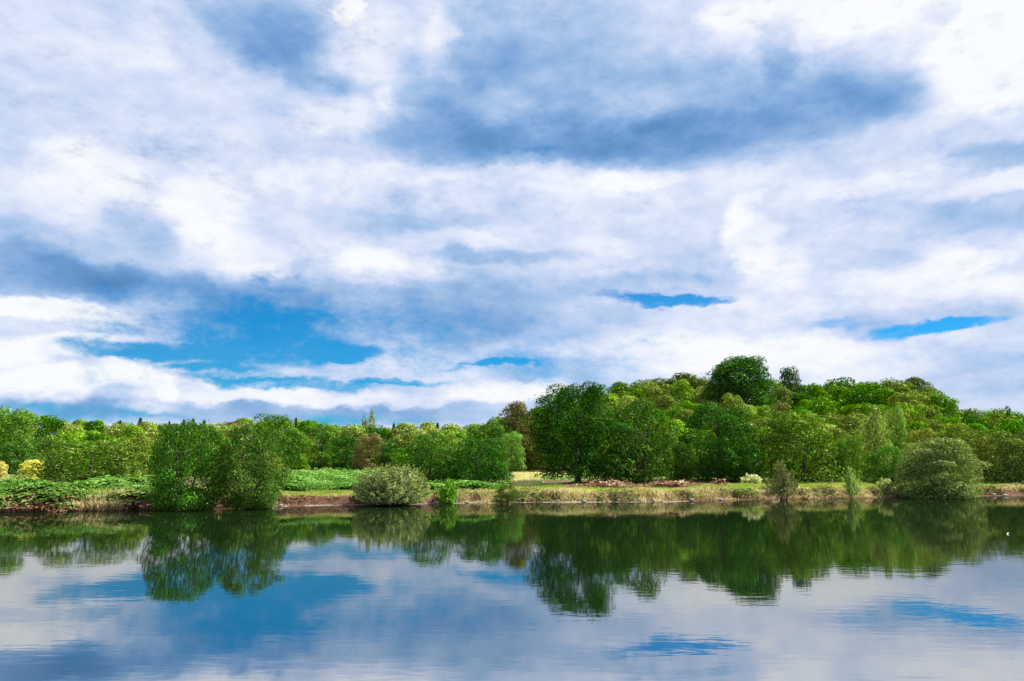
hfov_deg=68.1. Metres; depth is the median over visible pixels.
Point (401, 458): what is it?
woodland tree
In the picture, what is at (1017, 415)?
woodland tree
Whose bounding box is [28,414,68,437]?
woodland tree
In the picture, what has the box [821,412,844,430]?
woodland tree
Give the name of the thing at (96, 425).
woodland tree
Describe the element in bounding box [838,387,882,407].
woodland tree
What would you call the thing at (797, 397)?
woodland tree
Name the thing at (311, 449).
woodland tree
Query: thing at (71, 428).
woodland tree
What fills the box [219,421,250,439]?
woodland tree
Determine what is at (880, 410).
woodland tree
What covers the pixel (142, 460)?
broadleaf tree
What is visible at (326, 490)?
meadow grass
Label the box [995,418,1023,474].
woodland tree
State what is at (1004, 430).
woodland tree
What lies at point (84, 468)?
woodland tree
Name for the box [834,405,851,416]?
woodland tree
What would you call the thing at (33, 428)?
woodland tree
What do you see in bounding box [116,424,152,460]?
woodland tree
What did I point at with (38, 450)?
woodland tree
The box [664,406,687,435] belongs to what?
woodland tree
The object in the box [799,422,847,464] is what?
woodland tree
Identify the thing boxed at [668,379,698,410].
woodland tree
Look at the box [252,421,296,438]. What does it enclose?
woodland tree
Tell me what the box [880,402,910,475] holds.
pale tree
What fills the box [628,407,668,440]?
woodland tree
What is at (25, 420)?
broadleaf tree
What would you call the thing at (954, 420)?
woodland tree
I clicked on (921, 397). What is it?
woodland tree
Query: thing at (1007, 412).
skyline tree
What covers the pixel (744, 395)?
woodland tree
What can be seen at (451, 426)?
woodland tree
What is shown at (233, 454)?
woodland tree
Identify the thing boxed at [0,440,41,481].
broadleaf tree
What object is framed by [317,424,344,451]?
woodland tree
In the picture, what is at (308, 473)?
bracken
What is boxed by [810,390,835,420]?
woodland tree
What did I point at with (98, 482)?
bracken
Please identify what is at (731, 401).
woodland tree
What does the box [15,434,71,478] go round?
broadleaf tree
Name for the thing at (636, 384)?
skyline tree
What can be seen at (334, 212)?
sky
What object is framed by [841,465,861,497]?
young shrub
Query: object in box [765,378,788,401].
woodland tree
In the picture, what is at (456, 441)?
woodland tree
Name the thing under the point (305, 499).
brown bank plants
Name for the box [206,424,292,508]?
alder tree
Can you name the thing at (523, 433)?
woodland tree
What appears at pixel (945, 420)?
woodland tree
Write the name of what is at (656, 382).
woodland tree
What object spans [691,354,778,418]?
domed tree
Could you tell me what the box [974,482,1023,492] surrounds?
dry grass
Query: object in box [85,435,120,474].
woodland tree
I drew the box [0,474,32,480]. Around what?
gorse bush
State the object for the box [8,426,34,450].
woodland tree
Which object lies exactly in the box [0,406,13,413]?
woodland tree
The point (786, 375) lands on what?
narrow tree
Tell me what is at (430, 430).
woodland tree
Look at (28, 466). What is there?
gorse bush
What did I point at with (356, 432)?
woodland tree
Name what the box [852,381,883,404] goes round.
skyline tree
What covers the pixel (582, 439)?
oak
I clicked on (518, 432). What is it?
woodland tree
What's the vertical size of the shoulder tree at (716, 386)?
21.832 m
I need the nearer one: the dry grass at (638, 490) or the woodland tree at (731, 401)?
the dry grass at (638, 490)
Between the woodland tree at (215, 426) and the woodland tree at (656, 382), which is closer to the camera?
the woodland tree at (215, 426)
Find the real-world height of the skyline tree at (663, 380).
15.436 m
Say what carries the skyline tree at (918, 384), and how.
on the ground at (322, 500)
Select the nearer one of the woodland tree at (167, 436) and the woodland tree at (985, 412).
the woodland tree at (167, 436)
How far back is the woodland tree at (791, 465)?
106.16 m
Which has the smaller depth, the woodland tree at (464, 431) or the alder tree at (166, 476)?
the alder tree at (166, 476)
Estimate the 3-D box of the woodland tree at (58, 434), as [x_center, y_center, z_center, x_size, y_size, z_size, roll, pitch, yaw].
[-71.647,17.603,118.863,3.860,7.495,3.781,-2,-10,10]
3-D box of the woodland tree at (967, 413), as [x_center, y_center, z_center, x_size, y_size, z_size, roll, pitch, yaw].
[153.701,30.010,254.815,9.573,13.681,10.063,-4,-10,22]
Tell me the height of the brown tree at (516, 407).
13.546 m
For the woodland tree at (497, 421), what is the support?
on the ground at (322, 500)
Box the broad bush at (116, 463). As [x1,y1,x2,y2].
[12,440,147,482]
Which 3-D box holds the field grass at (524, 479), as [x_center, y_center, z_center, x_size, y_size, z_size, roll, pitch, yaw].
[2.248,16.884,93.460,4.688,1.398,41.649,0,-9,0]
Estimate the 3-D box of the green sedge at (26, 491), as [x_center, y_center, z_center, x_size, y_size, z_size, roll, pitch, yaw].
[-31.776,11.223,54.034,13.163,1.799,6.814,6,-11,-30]
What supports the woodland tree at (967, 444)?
on the ground at (322, 500)
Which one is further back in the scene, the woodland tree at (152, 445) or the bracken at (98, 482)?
the woodland tree at (152, 445)
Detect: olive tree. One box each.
[902,428,938,480]
[931,423,1003,483]
[971,430,1023,483]
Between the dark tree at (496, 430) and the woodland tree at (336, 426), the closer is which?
the dark tree at (496, 430)
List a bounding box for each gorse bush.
[0,461,8,480]
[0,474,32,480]
[17,459,43,481]
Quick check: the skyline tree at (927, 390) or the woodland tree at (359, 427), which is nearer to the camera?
the woodland tree at (359, 427)
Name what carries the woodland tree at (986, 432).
on the ground at (322, 500)
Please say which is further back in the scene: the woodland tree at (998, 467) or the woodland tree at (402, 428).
the woodland tree at (402, 428)
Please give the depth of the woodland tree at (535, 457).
130.24 m
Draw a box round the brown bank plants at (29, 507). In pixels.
[0,491,160,511]
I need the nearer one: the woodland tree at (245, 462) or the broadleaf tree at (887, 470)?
the broadleaf tree at (887, 470)
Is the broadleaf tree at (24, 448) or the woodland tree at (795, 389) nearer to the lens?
the broadleaf tree at (24, 448)
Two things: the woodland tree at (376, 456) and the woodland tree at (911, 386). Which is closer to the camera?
the woodland tree at (376, 456)
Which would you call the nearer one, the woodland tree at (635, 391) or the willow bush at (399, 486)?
the willow bush at (399, 486)
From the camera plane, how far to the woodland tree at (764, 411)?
185.51 m
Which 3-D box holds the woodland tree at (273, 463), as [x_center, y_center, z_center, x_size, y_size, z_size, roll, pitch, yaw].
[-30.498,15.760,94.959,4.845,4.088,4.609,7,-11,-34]
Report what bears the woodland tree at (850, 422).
on the ground at (322, 500)
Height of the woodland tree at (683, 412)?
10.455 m
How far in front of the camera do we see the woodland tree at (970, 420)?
216.21 m
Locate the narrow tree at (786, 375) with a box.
[778,366,805,409]
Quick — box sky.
[0,0,1023,444]
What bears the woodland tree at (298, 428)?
on the ground at (322, 500)
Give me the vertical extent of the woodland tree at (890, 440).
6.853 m
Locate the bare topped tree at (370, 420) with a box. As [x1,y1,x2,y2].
[361,409,376,455]
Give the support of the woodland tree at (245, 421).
on the ground at (322, 500)
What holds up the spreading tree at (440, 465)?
on the ground at (322, 500)
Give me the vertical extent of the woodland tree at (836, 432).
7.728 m
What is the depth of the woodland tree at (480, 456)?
93.10 m
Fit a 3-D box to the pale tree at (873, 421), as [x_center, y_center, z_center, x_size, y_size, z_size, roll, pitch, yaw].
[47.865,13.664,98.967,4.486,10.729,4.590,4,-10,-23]
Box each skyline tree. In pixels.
[607,381,633,408]
[621,379,653,402]
[646,378,674,408]
[667,372,702,402]
[684,377,709,402]
[796,383,824,409]
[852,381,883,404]
[878,377,911,403]
[904,377,935,408]
[919,388,951,417]
[942,402,958,417]
[999,405,1014,424]
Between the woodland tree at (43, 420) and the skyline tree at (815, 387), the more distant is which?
the skyline tree at (815, 387)
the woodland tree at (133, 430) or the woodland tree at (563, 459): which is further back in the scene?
the woodland tree at (133, 430)
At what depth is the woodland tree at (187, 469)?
93.46 m
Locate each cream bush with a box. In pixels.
[740,473,762,483]
[876,477,892,490]
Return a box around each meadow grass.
[92,485,439,500]
[470,483,688,490]
[689,480,1023,489]
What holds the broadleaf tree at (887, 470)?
on the ground at (322, 500)
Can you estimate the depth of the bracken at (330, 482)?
65.09 m
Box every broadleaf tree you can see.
[0,408,39,473]
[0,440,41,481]
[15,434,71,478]
[112,432,152,477]
[252,413,310,469]
[279,431,313,469]
[297,422,340,469]
[378,439,405,468]
[497,431,526,470]
[597,396,678,483]
[829,434,875,482]
[861,445,907,482]
[1012,428,1023,474]
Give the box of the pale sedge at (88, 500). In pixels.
[64,488,171,510]
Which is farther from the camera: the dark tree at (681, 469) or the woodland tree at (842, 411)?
the woodland tree at (842, 411)
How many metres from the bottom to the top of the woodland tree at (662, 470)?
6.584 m
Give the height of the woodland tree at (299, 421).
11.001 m
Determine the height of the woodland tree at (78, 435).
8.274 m
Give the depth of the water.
18.30 m
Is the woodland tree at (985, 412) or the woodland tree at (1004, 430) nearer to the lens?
the woodland tree at (1004, 430)
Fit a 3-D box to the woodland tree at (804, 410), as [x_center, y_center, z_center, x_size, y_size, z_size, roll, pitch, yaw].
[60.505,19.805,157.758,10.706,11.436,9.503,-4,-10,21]
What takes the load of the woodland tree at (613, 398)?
on the ground at (322, 500)
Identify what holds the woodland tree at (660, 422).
on the ground at (322, 500)
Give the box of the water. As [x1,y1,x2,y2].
[0,495,1023,680]
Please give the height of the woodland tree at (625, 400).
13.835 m
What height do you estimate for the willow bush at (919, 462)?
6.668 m
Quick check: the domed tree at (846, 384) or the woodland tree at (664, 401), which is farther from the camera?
the domed tree at (846, 384)
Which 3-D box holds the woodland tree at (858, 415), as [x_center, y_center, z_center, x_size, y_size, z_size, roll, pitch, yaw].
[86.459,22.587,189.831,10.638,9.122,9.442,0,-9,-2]
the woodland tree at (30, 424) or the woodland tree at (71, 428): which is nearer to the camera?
the woodland tree at (71, 428)
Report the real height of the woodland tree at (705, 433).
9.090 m
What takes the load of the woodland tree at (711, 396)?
on the ground at (322, 500)
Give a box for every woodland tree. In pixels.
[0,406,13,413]
[0,415,47,436]
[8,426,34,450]
[11,411,40,439]
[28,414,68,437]
[29,435,70,469]
[38,415,53,430]
[41,429,63,457]
[45,436,101,474]
[50,420,70,435]
[56,427,100,456]
[60,423,82,437]
[67,420,114,443]
[68,418,90,431]
[79,433,111,471]
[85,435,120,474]
[103,422,135,441]
[110,421,132,437]
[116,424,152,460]
[130,420,159,454]
[148,439,159,466]
[150,423,176,446]
[153,433,194,461]
[154,430,184,466]
[170,449,196,476]
[186,432,202,445]
[187,441,223,476]
[197,424,227,441]
[215,424,248,460]
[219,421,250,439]
[221,437,247,471]
[224,441,254,469]
[233,418,255,426]
[243,452,255,470]
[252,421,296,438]
[252,423,275,437]
[252,452,284,472]
[285,419,303,430]
[296,420,324,461]
[297,420,323,452]
[298,435,319,463]
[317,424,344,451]
[330,427,371,468]
[342,424,366,461]
[362,425,394,461]
[369,443,390,464]
[378,435,406,465]
[388,422,428,457]
[390,449,419,470]
[392,432,415,467]
[397,436,445,473]
[410,427,439,438]
[410,440,453,476]
[420,421,439,433]
[438,430,455,459]
[439,423,463,433]
[443,438,467,477]
[446,428,468,439]
[452,433,466,442]
[454,440,503,475]
[460,432,487,468]
[461,423,479,430]
[485,417,503,428]
[487,434,521,468]
[502,418,532,450]
[515,426,539,467]
[527,406,548,424]
[533,416,564,466]
[546,426,606,468]
[570,404,590,417]
[586,431,630,455]
[592,400,617,415]
[595,393,625,418]
[603,429,639,468]
[616,395,637,417]
[620,411,637,425]
[621,387,647,403]
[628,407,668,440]
[631,415,664,465]
[637,382,671,416]
[639,437,672,476]
[640,379,659,396]
[653,394,678,421]
[656,418,695,473]
[664,379,679,397]
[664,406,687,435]
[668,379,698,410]
[673,408,707,448]
[678,400,701,410]
[683,422,724,461]
[687,386,708,407]
[692,430,725,467]
[699,387,723,405]
[710,420,757,470]
[715,392,745,417]
[723,384,761,406]
[738,404,756,421]
[741,427,783,474]
[745,405,773,425]
[745,417,767,427]
[753,417,792,462]
[756,384,776,404]
[757,422,830,473]
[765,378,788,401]
[769,402,790,418]
[770,386,795,409]
[783,405,813,413]
[788,383,809,394]
[788,392,823,417]
[791,409,827,449]
[796,396,840,421]
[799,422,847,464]
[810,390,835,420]
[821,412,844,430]
[822,420,847,430]
[822,427,854,470]
[825,381,850,400]
[825,386,855,420]
[833,414,873,461]
[833,428,884,475]
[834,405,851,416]
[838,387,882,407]
[845,403,874,415]
[849,412,868,427]
[864,387,899,408]
[865,407,893,416]
[867,434,904,453]
[879,410,912,433]
[881,392,924,423]
[889,402,930,437]
[892,420,949,464]
[899,382,922,394]
[903,389,933,419]
[916,404,942,422]
[920,394,965,423]
[920,419,942,431]
[921,415,950,423]
[935,422,970,432]
[937,429,988,473]
[939,417,963,428]
[957,407,986,418]
[961,410,978,424]
[962,414,993,430]
[967,422,989,432]
[969,430,1000,467]
[971,409,1021,430]
[974,433,1018,476]
[980,408,1014,416]
[994,424,1021,452]
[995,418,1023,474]
[1010,411,1023,418]
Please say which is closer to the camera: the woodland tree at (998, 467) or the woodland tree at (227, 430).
the woodland tree at (998, 467)
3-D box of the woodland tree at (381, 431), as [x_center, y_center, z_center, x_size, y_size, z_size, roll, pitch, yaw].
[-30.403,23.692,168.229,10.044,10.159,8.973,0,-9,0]
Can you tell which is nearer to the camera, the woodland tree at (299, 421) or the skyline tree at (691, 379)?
the woodland tree at (299, 421)
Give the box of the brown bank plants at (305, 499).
[124,493,357,504]
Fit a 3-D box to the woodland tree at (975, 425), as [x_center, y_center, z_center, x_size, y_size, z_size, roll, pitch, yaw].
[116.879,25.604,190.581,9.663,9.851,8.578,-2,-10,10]
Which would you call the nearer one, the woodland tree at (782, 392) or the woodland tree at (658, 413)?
the woodland tree at (658, 413)
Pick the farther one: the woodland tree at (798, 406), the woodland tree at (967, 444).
the woodland tree at (798, 406)
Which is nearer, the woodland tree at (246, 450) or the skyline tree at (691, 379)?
the woodland tree at (246, 450)
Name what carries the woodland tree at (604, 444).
on the ground at (322, 500)
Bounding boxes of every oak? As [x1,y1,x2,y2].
[519,380,638,483]
[663,399,766,482]
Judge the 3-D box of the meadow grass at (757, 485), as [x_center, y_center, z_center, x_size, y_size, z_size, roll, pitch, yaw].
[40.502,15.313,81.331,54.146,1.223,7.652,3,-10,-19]
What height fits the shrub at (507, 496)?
1.763 m
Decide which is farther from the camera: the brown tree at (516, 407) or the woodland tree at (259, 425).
the woodland tree at (259, 425)
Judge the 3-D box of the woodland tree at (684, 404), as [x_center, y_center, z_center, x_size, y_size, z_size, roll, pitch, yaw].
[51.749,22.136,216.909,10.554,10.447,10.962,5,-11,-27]
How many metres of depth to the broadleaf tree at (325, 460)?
133.96 m
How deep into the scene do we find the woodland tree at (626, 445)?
107.28 m
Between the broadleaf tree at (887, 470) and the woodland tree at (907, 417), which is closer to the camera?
the broadleaf tree at (887, 470)
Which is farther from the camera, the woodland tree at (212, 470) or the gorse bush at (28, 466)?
the woodland tree at (212, 470)
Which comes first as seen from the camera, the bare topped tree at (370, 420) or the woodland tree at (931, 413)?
the bare topped tree at (370, 420)
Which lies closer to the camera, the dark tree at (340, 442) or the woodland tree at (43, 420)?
the dark tree at (340, 442)
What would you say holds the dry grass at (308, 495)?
on the ground at (322, 500)
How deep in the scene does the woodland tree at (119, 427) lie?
169.75 m
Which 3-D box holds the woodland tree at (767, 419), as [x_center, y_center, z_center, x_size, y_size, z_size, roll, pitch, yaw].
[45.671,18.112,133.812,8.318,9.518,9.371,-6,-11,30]
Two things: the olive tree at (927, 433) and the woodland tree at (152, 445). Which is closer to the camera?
the olive tree at (927, 433)
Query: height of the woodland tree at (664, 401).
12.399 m
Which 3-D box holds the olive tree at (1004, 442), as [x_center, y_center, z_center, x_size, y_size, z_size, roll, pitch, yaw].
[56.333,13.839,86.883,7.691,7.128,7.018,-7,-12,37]
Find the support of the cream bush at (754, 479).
on the ground at (322, 500)
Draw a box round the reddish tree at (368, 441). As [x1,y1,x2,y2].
[349,433,389,470]
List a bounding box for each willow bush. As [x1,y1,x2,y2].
[351,463,431,505]
[881,436,992,498]
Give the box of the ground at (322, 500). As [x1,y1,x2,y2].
[0,412,1023,512]
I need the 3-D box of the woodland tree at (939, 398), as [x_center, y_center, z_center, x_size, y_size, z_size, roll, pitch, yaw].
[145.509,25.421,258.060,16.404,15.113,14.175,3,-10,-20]
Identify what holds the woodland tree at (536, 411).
on the ground at (322, 500)
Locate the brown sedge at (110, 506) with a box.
[0,489,156,511]
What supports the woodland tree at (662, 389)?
on the ground at (322, 500)
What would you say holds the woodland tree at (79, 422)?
on the ground at (322, 500)
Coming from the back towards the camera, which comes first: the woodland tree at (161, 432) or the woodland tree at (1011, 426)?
the woodland tree at (161, 432)
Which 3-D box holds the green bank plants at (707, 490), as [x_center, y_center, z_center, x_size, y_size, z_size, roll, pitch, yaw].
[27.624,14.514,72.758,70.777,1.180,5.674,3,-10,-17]
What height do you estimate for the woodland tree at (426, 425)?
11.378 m
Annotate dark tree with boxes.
[330,434,360,469]
[466,419,512,479]
[661,442,700,480]
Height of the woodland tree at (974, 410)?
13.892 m
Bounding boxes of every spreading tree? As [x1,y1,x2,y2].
[394,432,468,483]
[445,436,514,482]
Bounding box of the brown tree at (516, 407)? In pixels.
[493,400,539,469]
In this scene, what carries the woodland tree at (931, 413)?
on the ground at (322, 500)
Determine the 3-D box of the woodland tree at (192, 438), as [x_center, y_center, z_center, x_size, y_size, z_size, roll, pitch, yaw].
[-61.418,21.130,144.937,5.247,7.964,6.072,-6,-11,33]
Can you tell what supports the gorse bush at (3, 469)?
on the ground at (322, 500)
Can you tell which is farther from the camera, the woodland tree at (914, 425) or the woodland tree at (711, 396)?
the woodland tree at (711, 396)
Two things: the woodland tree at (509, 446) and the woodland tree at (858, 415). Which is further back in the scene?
the woodland tree at (858, 415)
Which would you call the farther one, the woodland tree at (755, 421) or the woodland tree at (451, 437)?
the woodland tree at (755, 421)
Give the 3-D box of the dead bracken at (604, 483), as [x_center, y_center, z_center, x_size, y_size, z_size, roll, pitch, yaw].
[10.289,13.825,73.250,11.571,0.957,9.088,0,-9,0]
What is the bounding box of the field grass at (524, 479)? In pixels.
[512,471,542,486]
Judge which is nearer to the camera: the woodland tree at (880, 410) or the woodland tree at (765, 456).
the woodland tree at (765, 456)
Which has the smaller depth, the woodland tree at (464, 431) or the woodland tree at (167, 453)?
the woodland tree at (167, 453)
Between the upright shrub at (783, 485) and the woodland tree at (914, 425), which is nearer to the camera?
the upright shrub at (783, 485)
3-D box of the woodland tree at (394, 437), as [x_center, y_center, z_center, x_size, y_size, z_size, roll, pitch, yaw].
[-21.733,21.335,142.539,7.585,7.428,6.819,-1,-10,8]
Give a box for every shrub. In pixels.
[437,477,458,503]
[490,484,521,503]
[764,457,798,499]
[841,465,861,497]
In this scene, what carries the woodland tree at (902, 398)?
on the ground at (322, 500)
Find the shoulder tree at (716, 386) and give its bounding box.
[701,370,740,404]
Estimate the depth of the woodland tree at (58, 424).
203.49 m
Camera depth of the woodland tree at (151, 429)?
167.91 m
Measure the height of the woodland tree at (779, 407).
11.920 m
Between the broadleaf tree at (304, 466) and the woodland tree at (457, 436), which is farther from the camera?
the woodland tree at (457, 436)
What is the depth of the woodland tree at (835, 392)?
255.03 m
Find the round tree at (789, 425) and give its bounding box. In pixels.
[753,411,856,482]
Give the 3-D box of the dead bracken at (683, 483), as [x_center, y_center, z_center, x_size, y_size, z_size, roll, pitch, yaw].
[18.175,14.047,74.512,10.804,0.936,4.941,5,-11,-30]
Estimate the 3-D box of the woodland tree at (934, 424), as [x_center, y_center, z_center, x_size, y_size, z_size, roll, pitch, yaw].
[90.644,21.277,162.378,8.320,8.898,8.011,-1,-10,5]
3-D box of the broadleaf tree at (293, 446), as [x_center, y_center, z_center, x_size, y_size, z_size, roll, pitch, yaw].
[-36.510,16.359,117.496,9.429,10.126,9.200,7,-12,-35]
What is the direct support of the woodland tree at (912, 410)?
on the ground at (322, 500)
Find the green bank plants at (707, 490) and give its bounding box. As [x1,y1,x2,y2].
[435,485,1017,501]
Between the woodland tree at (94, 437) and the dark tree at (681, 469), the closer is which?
the dark tree at (681, 469)
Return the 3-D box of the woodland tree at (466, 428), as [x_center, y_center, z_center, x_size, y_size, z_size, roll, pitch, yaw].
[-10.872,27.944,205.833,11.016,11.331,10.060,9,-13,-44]
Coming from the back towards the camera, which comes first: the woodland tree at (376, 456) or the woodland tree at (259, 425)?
the woodland tree at (259, 425)
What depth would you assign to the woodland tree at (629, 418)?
187.41 m
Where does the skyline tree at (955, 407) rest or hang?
on the ground at (322, 500)
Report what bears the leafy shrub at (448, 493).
on the ground at (322, 500)
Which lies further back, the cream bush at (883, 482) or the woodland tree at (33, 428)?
the woodland tree at (33, 428)
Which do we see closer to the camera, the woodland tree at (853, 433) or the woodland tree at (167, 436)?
the woodland tree at (853, 433)
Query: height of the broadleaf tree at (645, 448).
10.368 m
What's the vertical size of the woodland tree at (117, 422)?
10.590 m
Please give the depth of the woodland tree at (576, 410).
217.82 m
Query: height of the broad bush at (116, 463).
4.352 m
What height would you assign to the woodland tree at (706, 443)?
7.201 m
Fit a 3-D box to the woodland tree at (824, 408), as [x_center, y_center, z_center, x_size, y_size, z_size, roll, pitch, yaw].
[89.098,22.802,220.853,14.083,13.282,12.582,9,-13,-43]
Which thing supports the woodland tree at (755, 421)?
on the ground at (322, 500)
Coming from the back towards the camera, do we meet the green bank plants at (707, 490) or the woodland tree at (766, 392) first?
the woodland tree at (766, 392)
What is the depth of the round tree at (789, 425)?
83.93 m
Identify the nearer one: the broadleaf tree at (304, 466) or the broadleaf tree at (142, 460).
the broadleaf tree at (142, 460)
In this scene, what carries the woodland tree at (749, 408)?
on the ground at (322, 500)
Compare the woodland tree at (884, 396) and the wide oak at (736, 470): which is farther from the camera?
the woodland tree at (884, 396)
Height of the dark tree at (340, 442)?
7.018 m
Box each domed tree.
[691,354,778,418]
[823,377,864,405]
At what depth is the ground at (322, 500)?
66.21 m
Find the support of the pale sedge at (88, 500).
on the ground at (322, 500)
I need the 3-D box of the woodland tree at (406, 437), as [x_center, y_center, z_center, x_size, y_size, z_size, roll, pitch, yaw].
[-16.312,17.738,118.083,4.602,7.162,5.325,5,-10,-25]
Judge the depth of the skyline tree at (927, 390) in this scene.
276.56 m
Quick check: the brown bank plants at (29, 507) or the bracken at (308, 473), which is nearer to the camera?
the brown bank plants at (29, 507)
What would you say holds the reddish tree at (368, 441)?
on the ground at (322, 500)
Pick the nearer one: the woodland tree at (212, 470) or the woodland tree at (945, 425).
the woodland tree at (212, 470)
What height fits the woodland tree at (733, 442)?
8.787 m
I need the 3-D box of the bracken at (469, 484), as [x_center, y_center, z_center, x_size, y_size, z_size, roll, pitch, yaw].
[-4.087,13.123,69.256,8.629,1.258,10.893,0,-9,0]
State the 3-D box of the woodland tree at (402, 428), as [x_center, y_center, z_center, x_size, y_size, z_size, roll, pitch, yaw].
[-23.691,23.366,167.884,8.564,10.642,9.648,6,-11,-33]
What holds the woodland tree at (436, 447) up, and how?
on the ground at (322, 500)
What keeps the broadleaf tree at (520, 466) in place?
on the ground at (322, 500)
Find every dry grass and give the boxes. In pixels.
[91,492,352,501]
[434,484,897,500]
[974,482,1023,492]
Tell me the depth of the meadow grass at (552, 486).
69.87 m
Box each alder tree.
[142,419,238,510]
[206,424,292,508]
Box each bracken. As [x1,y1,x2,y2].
[0,473,184,494]
[249,467,386,479]
[271,474,359,490]
[425,478,511,489]
[563,478,671,487]
[665,478,728,487]
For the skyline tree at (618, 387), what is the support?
on the ground at (322, 500)
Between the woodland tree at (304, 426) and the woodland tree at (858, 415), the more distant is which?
the woodland tree at (858, 415)
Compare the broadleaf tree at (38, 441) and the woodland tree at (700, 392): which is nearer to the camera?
the broadleaf tree at (38, 441)
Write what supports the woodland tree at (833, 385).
on the ground at (322, 500)
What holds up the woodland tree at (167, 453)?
on the ground at (322, 500)
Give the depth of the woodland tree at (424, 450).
116.72 m
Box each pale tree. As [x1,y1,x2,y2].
[856,405,893,476]
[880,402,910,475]
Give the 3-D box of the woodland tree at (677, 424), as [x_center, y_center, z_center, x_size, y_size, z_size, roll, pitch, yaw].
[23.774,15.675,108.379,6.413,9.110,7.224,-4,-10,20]
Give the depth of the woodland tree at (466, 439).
116.73 m
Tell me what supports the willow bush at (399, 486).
on the ground at (322, 500)
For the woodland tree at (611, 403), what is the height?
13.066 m
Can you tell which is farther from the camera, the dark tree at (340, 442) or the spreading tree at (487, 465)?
the dark tree at (340, 442)
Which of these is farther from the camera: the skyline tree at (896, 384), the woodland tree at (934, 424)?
the skyline tree at (896, 384)
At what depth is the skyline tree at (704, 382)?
276.90 m
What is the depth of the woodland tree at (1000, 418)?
218.64 m
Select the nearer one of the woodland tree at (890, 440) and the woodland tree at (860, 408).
the woodland tree at (890, 440)
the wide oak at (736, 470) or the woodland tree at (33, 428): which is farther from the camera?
the woodland tree at (33, 428)
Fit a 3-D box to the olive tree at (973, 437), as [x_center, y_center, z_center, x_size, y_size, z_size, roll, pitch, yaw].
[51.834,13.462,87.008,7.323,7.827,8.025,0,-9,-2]
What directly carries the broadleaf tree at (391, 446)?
on the ground at (322, 500)
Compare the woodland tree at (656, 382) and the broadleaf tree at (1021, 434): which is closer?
the broadleaf tree at (1021, 434)
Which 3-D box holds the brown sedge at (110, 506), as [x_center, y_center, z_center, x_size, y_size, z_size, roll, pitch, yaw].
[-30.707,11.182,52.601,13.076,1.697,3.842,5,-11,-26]
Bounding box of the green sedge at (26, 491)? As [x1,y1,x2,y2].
[0,485,156,510]
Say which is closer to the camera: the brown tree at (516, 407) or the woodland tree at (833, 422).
the brown tree at (516, 407)
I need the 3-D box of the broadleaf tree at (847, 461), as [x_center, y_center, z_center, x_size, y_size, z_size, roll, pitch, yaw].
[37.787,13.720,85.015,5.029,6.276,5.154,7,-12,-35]

